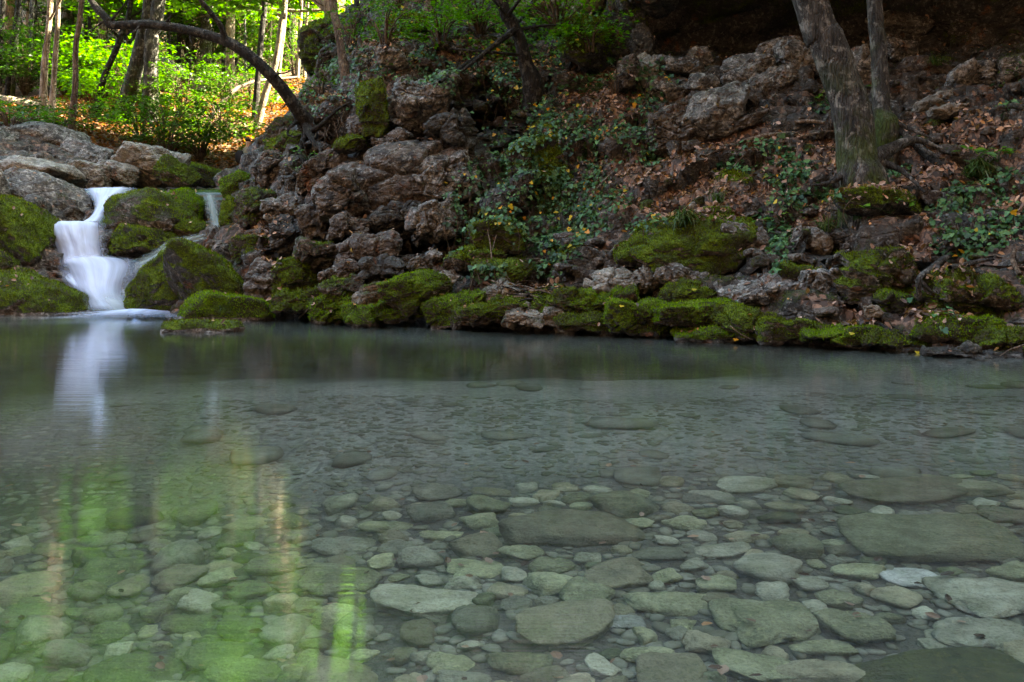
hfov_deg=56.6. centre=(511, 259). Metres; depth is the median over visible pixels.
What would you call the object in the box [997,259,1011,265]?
rock
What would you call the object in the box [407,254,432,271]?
rock
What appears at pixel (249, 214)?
boulder
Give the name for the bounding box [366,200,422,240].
boulder
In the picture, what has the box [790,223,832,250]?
boulder
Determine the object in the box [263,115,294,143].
rock
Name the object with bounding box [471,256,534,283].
boulder
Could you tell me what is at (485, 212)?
ivy
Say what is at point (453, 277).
rock
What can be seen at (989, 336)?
boulder
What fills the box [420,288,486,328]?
boulder
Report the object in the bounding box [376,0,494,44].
sapling
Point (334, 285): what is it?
rock
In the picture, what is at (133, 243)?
boulder
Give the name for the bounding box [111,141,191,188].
boulder
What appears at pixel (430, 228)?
boulder
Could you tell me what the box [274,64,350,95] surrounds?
sapling
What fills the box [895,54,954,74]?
boulder
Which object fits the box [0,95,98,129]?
shrub
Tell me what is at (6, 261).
boulder
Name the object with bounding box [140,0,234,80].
tree
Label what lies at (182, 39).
shrub
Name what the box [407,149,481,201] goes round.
boulder
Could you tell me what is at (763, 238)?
boulder
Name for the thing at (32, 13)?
tree
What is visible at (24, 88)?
shrub
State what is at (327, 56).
boulder
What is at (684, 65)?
rock
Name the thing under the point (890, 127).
tree
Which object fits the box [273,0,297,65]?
tree
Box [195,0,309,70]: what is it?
shrub
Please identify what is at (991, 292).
boulder
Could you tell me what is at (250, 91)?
shrub
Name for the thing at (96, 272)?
waterfall
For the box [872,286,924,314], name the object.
rock
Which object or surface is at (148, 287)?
boulder
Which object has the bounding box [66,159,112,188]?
rock
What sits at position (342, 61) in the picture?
tree
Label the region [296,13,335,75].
boulder
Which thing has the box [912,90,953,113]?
rock
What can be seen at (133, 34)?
tree
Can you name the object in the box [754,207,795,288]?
ivy
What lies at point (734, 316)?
boulder
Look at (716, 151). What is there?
root
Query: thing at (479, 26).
sapling
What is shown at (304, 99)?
ivy
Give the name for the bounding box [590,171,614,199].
twig
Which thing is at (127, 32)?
tree
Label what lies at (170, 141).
shrub
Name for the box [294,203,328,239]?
rock
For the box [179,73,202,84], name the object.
rock
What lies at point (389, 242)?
boulder
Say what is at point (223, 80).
shrub
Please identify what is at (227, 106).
shrub
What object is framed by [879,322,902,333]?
twig
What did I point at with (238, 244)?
boulder
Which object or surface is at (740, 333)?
twig
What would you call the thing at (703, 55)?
rock
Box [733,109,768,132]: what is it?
rock
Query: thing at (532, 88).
tree
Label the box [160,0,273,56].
shrub
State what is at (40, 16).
shrub
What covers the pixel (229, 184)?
rock
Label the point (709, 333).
boulder
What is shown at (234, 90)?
fallen log
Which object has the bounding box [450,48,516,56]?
branch
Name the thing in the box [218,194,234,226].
boulder
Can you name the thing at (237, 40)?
tree
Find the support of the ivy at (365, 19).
on the terrain
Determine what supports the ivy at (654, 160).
on the terrain
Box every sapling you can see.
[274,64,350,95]
[298,0,402,45]
[324,0,461,48]
[362,0,403,9]
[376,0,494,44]
[411,0,484,7]
[421,0,544,34]
[468,0,513,10]
[485,0,621,35]
[536,10,639,57]
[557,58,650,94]
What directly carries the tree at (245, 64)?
on the terrain
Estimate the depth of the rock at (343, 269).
13.32 m
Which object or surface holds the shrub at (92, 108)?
on the terrain
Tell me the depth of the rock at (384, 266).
13.25 m
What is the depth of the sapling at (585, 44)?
16.21 m
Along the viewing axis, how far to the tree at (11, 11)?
41.94 m
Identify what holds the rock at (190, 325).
in the water
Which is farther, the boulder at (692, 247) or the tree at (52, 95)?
the tree at (52, 95)
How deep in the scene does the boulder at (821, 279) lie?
10.50 m
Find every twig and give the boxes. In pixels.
[487,230,492,277]
[523,288,551,293]
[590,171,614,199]
[724,155,743,199]
[730,325,752,339]
[780,130,833,142]
[849,322,894,327]
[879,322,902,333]
[1000,344,1023,355]
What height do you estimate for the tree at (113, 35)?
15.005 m
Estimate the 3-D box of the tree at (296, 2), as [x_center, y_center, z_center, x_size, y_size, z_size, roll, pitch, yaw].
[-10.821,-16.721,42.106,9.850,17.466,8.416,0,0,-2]
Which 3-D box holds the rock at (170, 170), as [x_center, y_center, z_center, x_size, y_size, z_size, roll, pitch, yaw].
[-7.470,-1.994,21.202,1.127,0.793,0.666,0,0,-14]
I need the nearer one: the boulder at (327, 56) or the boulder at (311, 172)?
the boulder at (311, 172)
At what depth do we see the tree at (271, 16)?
34.09 m
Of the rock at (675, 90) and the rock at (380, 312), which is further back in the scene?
the rock at (675, 90)
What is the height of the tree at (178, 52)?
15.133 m
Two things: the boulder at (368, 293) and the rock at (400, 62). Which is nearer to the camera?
the boulder at (368, 293)
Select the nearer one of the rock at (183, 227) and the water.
the water
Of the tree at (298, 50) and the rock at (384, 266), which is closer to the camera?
the rock at (384, 266)
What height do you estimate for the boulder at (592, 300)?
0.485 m
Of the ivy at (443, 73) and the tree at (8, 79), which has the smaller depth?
the ivy at (443, 73)
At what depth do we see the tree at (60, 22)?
43.32 m
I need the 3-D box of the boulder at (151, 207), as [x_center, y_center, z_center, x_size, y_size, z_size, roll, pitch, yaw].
[-6.854,-0.865,18.010,1.779,1.073,1.222,0,0,0]
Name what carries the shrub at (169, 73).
on the terrain
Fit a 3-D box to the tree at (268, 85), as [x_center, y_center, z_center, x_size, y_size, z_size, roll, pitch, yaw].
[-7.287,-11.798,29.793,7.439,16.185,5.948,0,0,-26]
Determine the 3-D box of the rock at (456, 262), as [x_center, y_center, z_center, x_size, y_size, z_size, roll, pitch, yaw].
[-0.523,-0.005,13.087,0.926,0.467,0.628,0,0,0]
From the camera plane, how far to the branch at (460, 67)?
16.57 m
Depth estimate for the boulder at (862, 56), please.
15.08 m
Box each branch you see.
[243,8,321,12]
[438,0,536,83]
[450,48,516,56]
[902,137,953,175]
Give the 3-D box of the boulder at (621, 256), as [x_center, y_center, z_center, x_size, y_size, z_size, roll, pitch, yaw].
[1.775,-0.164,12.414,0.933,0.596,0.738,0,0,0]
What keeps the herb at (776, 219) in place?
on the terrain
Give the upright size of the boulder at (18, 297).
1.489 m
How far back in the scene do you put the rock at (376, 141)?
15.11 m
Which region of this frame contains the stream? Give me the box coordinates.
[85,188,222,199]
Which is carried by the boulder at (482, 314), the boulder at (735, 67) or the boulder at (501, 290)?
the boulder at (501, 290)
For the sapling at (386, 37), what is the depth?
16.39 m
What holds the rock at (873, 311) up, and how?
on the terrain
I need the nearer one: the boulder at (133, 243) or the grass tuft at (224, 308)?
the grass tuft at (224, 308)
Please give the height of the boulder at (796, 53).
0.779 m
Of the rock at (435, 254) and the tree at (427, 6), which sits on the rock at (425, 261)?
the rock at (435, 254)
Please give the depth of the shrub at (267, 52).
39.90 m
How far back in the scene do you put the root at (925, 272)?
9.73 m
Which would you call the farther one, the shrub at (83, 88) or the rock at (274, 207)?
the shrub at (83, 88)
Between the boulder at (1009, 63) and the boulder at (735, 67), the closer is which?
the boulder at (1009, 63)
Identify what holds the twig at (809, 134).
on the terrain
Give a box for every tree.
[0,0,5,94]
[3,0,15,80]
[4,0,77,95]
[5,0,125,81]
[10,0,22,95]
[10,0,86,115]
[20,25,71,44]
[23,0,28,79]
[23,0,97,53]
[28,0,34,91]
[48,0,60,118]
[53,0,225,117]
[59,0,124,55]
[61,0,72,65]
[63,0,142,76]
[67,0,83,129]
[82,0,349,162]
[87,0,136,76]
[109,2,172,84]
[111,0,151,120]
[111,2,174,57]
[119,4,171,58]
[125,29,128,55]
[130,3,141,49]
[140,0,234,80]
[141,0,165,122]
[165,0,251,77]
[171,0,337,19]
[176,0,183,65]
[178,0,210,70]
[189,0,192,72]
[212,2,214,71]
[213,0,302,102]
[221,2,291,74]
[235,20,238,65]
[242,3,291,71]
[244,14,246,81]
[246,0,315,49]
[246,0,349,74]
[251,1,266,119]
[252,0,359,130]
[268,4,272,65]
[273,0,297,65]
[294,0,314,75]
[295,0,302,77]
[302,2,308,78]
[329,0,349,83]
[354,0,363,37]
[423,0,432,16]
[455,0,628,109]
[792,0,942,229]
[866,0,952,171]
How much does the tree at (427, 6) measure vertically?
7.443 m
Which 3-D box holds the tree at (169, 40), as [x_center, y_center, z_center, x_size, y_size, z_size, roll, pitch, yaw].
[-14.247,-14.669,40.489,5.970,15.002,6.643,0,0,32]
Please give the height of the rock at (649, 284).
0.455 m
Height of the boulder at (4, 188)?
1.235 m
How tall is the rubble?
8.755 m
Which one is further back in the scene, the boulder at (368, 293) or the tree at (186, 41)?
the tree at (186, 41)
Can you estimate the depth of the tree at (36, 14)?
40.41 m
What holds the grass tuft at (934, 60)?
on the terrain
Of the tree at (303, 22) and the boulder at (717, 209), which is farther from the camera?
the tree at (303, 22)
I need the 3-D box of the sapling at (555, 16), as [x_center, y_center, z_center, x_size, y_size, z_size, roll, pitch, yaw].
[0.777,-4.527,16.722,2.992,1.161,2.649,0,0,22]
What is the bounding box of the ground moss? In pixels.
[229,35,1018,317]
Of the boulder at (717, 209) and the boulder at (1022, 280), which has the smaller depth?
the boulder at (1022, 280)
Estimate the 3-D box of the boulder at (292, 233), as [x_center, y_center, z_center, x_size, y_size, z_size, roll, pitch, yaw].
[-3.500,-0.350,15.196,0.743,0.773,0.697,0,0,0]
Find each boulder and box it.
[0,126,20,140]
[0,155,85,187]
[0,169,10,194]
[0,194,62,266]
[0,249,13,269]
[0,266,109,315]
[3,167,91,220]
[7,121,92,145]
[59,137,113,162]
[99,187,200,231]
[108,223,183,261]
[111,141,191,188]
[123,241,191,315]
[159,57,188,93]
[162,237,243,300]
[165,187,206,220]
[176,290,276,320]
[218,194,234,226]
[229,233,269,261]
[233,186,276,229]
[243,257,272,301]
[251,149,287,188]
[268,214,303,258]
[271,255,317,294]
[292,236,338,273]
[295,149,348,195]
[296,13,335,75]
[306,290,353,324]
[311,139,475,209]
[313,168,372,225]
[314,43,337,77]
[334,230,402,264]
[351,281,382,305]
[354,77,391,140]
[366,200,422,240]
[377,268,452,319]
[386,114,422,139]
[387,70,461,135]
[404,192,465,247]
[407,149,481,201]
[420,107,478,149]
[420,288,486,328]
[448,293,529,329]
[466,218,528,258]
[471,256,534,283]
[479,170,534,218]
[481,277,522,301]
[501,301,576,333]
[506,133,573,192]
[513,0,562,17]
[530,285,586,312]
[559,13,614,73]
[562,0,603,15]
[563,283,639,312]
[583,266,643,292]
[602,0,631,66]
[602,296,684,337]
[612,238,642,267]
[614,0,647,31]
[627,212,757,284]
[629,0,678,18]
[645,103,695,158]
[651,296,742,327]
[653,262,708,283]
[658,277,718,302]
[670,324,745,342]
[681,81,749,142]
[700,205,734,217]
[708,302,785,340]
[713,273,799,306]
[720,52,776,84]
[720,221,769,248]
[748,64,798,91]
[753,315,834,345]
[756,35,801,54]
[772,39,816,71]
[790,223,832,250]
[797,267,842,299]
[798,322,884,349]
[829,184,922,216]
[833,245,918,304]
[851,44,871,82]
[861,215,903,224]
[865,10,934,39]
[886,37,919,61]
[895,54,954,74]
[908,311,1006,344]
[912,265,1023,317]
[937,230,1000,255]
[972,58,1009,87]
[972,324,1023,349]
[996,52,1023,81]
[1015,276,1023,285]
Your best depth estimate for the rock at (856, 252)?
10.49 m
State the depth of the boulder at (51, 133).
23.05 m
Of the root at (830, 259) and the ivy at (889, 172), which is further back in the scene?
the ivy at (889, 172)
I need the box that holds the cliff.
[595,0,1023,55]
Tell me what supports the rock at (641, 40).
on the terrain
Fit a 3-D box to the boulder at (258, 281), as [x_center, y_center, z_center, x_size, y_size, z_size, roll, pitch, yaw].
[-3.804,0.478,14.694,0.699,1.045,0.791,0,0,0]
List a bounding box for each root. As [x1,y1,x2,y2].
[700,138,763,157]
[745,132,797,142]
[795,119,824,123]
[825,249,850,268]
[915,254,951,300]
[948,258,994,268]
[1010,248,1021,276]
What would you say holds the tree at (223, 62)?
on the terrain
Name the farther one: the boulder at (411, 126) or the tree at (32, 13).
the tree at (32, 13)
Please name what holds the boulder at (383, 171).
on the terrain
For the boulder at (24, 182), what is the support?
on the terrain
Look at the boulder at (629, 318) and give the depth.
10.89 m
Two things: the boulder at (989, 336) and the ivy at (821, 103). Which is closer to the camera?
the boulder at (989, 336)
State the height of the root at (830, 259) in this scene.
0.224 m
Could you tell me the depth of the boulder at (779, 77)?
14.98 m
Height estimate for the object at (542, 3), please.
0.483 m
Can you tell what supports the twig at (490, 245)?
on the boulder at (519, 271)
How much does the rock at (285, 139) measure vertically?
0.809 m
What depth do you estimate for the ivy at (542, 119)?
16.27 m
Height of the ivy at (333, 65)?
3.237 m
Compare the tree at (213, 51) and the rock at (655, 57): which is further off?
the tree at (213, 51)
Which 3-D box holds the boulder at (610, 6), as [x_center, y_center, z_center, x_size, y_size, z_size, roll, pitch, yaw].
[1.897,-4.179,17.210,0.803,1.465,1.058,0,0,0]
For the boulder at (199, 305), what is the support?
on the terrain
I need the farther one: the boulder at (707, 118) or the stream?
the stream
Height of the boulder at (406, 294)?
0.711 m
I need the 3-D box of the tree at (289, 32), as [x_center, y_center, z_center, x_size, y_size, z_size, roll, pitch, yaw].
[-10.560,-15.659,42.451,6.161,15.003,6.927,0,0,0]
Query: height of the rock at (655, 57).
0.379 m
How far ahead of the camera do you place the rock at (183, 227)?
17.58 m
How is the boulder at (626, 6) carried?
on the rock at (641, 40)
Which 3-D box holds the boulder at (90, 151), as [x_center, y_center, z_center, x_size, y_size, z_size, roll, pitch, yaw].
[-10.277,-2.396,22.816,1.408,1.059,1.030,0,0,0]
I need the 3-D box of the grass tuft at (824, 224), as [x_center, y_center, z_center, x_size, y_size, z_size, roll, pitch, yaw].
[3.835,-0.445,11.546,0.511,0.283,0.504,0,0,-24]
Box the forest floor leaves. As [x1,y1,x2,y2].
[0,76,305,187]
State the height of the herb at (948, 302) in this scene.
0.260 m
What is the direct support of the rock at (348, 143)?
on the terrain
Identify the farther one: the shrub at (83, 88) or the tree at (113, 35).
the tree at (113, 35)
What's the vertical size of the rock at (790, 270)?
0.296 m
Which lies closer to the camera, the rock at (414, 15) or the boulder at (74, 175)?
the rock at (414, 15)
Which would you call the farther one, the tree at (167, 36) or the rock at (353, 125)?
the tree at (167, 36)
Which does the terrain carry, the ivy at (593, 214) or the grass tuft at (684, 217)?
the ivy at (593, 214)
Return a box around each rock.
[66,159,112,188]
[96,159,140,188]
[152,153,202,187]
[160,318,244,332]
[172,216,210,238]
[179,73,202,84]
[190,161,221,187]
[218,169,250,197]
[260,193,298,222]
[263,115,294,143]
[263,129,300,152]
[268,285,321,314]
[282,155,305,190]
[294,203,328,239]
[317,258,360,280]
[317,272,364,295]
[326,211,371,240]
[332,133,368,153]
[340,298,423,327]
[346,115,370,142]
[358,253,405,280]
[371,138,388,145]
[373,40,409,70]
[384,9,429,39]
[385,127,413,142]
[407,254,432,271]
[425,249,442,261]
[439,269,459,285]
[441,243,507,275]
[525,282,564,301]
[552,309,626,335]
[615,53,639,94]
[628,23,656,56]
[633,264,661,294]
[637,52,658,87]
[647,74,690,99]
[652,54,672,74]
[663,57,705,74]
[686,46,714,66]
[687,72,719,90]
[689,202,695,208]
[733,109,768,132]
[746,92,759,108]
[777,259,819,279]
[791,78,821,95]
[809,234,833,254]
[841,250,873,260]
[860,326,932,352]
[863,304,883,317]
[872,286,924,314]
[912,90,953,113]
[919,340,1023,357]
[925,102,969,119]
[944,57,977,86]
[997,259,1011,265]
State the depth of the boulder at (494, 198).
13.80 m
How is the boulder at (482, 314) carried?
in the water
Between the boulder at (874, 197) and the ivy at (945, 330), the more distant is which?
the boulder at (874, 197)
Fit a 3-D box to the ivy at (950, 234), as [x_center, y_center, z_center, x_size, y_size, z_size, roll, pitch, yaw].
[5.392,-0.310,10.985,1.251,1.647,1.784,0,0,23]
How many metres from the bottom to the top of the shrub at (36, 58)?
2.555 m
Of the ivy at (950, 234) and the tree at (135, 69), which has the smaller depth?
the ivy at (950, 234)
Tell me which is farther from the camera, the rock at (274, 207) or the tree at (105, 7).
the tree at (105, 7)
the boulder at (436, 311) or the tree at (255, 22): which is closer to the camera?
the boulder at (436, 311)
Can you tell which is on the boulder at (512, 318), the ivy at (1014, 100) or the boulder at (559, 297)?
the boulder at (559, 297)
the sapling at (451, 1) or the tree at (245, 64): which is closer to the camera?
the sapling at (451, 1)
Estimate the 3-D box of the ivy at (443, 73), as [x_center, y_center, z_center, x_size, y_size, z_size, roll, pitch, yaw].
[-1.496,-3.073,16.529,4.013,2.090,2.824,0,0,19]
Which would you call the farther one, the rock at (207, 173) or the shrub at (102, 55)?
the shrub at (102, 55)
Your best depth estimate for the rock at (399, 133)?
15.07 m
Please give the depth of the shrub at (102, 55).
33.07 m
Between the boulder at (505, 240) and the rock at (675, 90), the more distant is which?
the rock at (675, 90)
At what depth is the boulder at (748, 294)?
10.69 m
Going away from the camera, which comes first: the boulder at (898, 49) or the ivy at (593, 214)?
the ivy at (593, 214)
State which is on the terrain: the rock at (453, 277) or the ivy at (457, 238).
the ivy at (457, 238)
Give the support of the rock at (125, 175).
on the terrain
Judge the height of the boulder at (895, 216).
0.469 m
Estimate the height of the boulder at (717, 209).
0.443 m
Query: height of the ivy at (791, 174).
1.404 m
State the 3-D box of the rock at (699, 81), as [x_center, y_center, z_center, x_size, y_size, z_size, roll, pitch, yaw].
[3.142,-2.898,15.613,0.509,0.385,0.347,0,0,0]
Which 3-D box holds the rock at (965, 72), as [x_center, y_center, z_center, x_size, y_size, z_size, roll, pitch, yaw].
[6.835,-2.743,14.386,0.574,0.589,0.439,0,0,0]
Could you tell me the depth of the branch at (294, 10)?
33.96 m
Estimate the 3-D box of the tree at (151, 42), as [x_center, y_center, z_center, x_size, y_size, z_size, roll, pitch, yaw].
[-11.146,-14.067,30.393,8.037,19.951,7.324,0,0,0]
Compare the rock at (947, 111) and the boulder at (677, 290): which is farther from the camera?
the rock at (947, 111)
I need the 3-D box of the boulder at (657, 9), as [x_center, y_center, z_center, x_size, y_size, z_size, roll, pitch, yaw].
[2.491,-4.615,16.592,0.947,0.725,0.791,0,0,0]
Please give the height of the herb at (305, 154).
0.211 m
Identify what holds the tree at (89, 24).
on the terrain
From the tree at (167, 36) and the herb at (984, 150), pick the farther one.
the tree at (167, 36)
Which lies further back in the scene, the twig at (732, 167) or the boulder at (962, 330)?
the twig at (732, 167)
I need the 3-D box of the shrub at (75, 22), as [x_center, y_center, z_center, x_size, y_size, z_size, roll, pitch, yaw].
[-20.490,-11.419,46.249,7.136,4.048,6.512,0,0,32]
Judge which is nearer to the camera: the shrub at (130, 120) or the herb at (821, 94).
the herb at (821, 94)
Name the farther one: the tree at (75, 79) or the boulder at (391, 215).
the tree at (75, 79)
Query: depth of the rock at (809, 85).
14.85 m
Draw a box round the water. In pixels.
[0,313,1023,681]
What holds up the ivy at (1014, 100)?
on the terrain
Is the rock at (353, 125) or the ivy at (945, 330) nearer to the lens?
the ivy at (945, 330)
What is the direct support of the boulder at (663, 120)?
on the terrain
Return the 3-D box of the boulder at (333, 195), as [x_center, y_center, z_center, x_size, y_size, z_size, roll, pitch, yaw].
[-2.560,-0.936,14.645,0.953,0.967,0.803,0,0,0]
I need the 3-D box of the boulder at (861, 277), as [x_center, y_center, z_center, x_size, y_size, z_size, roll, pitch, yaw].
[3.991,0.177,10.407,0.969,0.706,0.710,0,0,0]
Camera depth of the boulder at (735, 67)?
15.62 m
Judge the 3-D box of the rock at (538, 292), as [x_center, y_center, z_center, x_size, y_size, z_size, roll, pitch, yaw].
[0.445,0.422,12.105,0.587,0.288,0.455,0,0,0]
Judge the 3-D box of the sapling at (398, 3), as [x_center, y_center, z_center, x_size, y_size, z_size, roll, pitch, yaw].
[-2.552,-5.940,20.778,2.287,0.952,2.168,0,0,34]
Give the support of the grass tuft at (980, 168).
on the terrain
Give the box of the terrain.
[0,0,1023,354]
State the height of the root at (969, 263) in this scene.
0.121 m
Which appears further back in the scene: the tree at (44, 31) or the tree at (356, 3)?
the tree at (44, 31)
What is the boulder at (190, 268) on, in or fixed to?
on the terrain
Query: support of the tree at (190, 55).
on the terrain
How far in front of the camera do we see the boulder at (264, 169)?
16.93 m
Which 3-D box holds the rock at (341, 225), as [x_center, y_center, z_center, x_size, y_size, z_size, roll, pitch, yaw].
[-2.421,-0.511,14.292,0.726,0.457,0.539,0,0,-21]
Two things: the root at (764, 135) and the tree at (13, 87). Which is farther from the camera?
the tree at (13, 87)
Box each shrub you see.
[0,15,96,94]
[0,19,142,95]
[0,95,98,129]
[2,0,84,87]
[6,95,124,132]
[15,30,196,101]
[19,1,98,42]
[22,0,164,65]
[35,64,127,116]
[48,34,188,104]
[78,95,195,141]
[81,2,196,51]
[98,84,245,150]
[116,0,250,62]
[126,44,221,112]
[136,93,276,161]
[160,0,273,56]
[160,88,264,144]
[176,52,274,109]
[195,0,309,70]
[204,62,296,109]
[216,0,323,70]
[225,12,323,75]
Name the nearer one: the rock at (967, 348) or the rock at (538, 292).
the rock at (967, 348)
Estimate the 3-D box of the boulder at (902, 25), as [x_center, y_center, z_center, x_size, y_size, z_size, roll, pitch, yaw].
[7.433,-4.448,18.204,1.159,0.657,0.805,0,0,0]
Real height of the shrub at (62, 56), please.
2.616 m
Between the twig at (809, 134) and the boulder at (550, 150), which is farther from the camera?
the boulder at (550, 150)
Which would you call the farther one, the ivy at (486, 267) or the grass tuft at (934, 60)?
the grass tuft at (934, 60)
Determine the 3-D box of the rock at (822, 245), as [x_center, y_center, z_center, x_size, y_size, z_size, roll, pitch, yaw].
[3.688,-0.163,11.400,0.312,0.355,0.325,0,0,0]
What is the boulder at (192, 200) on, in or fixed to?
on the terrain
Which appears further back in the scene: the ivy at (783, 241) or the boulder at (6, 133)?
the boulder at (6, 133)
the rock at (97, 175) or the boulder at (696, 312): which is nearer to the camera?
the boulder at (696, 312)
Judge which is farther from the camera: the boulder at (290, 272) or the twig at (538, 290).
the boulder at (290, 272)
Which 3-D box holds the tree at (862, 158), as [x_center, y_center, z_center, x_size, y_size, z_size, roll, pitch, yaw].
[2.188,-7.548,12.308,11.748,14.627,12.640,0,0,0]
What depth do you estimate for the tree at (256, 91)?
30.43 m
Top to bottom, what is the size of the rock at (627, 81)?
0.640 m
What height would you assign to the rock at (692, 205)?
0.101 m
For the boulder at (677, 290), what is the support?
on the terrain
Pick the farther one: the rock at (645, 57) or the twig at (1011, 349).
the rock at (645, 57)
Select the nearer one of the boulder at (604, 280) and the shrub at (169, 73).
the boulder at (604, 280)
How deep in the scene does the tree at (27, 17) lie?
41.83 m
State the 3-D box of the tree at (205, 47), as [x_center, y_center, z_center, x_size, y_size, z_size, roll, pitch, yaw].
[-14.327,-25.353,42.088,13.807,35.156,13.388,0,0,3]
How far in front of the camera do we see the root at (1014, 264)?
9.74 m
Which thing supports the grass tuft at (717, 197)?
on the terrain
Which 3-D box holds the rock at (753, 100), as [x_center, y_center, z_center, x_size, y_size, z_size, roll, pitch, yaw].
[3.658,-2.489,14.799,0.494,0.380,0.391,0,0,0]
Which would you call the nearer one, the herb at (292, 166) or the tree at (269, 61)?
the herb at (292, 166)
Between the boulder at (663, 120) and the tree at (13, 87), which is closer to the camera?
the boulder at (663, 120)
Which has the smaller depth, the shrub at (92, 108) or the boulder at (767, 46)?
the boulder at (767, 46)
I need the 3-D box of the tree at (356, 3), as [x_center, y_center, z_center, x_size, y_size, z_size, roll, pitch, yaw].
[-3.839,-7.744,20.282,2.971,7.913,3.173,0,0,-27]
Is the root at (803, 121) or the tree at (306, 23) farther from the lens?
the tree at (306, 23)
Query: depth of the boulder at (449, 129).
14.97 m
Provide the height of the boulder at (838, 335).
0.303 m
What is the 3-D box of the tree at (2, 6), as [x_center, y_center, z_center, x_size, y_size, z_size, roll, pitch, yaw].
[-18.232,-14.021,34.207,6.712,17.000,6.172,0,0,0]
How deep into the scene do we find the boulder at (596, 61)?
16.44 m
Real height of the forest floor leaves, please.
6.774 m
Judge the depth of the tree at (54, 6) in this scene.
47.99 m
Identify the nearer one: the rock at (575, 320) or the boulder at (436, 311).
the rock at (575, 320)
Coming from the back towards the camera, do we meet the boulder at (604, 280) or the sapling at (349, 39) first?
the sapling at (349, 39)
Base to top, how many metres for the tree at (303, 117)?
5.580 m
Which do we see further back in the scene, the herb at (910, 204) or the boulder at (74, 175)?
the boulder at (74, 175)
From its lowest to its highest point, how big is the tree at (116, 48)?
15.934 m
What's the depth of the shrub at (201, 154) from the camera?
26.94 m
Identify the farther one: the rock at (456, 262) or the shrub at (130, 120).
the shrub at (130, 120)
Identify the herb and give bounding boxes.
[280,146,332,159]
[283,160,302,172]
[749,211,804,224]
[814,85,870,99]
[859,197,915,213]
[932,288,957,309]
[951,145,1015,162]
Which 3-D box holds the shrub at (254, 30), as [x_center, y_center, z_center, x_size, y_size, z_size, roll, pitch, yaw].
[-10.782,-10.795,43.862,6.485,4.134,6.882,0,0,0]
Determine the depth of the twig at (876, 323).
9.81 m
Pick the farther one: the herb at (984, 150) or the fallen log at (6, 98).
the fallen log at (6, 98)
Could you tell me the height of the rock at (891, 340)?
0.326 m
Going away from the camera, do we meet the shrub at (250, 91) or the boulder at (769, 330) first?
the boulder at (769, 330)
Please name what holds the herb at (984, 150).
on the terrain
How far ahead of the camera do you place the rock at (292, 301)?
13.71 m
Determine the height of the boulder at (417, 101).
1.061 m
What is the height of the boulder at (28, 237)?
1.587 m
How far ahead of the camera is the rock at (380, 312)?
12.64 m
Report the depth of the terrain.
14.40 m
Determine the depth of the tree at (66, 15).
45.68 m
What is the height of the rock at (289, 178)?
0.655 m
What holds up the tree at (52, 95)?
on the terrain
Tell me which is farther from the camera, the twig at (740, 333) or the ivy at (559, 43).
the ivy at (559, 43)
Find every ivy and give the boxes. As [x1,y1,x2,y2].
[283,82,349,145]
[312,30,393,113]
[325,0,447,74]
[362,45,547,130]
[418,0,604,61]
[424,153,494,284]
[462,243,565,293]
[468,170,591,262]
[474,54,570,155]
[477,99,632,224]
[566,175,668,237]
[604,56,678,170]
[716,133,818,190]
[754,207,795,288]
[765,182,869,236]
[809,92,830,143]
[886,163,914,177]
[907,297,960,333]
[924,166,1023,262]
[990,61,1022,124]
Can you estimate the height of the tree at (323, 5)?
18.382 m
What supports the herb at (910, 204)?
on the terrain
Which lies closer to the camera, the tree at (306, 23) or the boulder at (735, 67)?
the boulder at (735, 67)
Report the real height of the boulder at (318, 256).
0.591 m
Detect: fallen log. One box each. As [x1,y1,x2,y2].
[0,95,47,106]
[205,76,297,121]
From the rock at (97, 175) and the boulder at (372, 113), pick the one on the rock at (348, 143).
the boulder at (372, 113)
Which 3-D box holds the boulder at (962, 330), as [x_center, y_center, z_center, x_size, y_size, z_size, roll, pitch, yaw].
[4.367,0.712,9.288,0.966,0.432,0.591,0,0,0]
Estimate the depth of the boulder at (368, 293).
12.88 m
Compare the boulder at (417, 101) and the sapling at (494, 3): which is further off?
the sapling at (494, 3)
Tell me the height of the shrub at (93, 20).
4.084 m
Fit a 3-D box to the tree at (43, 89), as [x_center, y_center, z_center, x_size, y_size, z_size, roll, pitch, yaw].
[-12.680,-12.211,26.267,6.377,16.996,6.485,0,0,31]
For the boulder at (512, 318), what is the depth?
11.53 m
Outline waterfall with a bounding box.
[54,187,216,313]
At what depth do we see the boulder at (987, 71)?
14.23 m
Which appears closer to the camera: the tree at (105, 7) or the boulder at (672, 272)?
the boulder at (672, 272)
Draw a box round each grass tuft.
[216,302,231,312]
[665,203,704,231]
[702,187,728,203]
[809,213,840,231]
[924,52,947,65]
[958,156,999,179]
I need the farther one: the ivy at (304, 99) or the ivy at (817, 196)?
the ivy at (304, 99)
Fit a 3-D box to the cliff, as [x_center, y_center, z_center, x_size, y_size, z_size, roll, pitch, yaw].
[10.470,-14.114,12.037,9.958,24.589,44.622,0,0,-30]
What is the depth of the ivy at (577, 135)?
14.38 m
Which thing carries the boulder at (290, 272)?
on the terrain
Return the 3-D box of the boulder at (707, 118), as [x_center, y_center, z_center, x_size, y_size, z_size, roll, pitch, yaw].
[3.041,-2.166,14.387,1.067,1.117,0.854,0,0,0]
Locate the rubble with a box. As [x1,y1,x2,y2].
[31,8,1023,331]

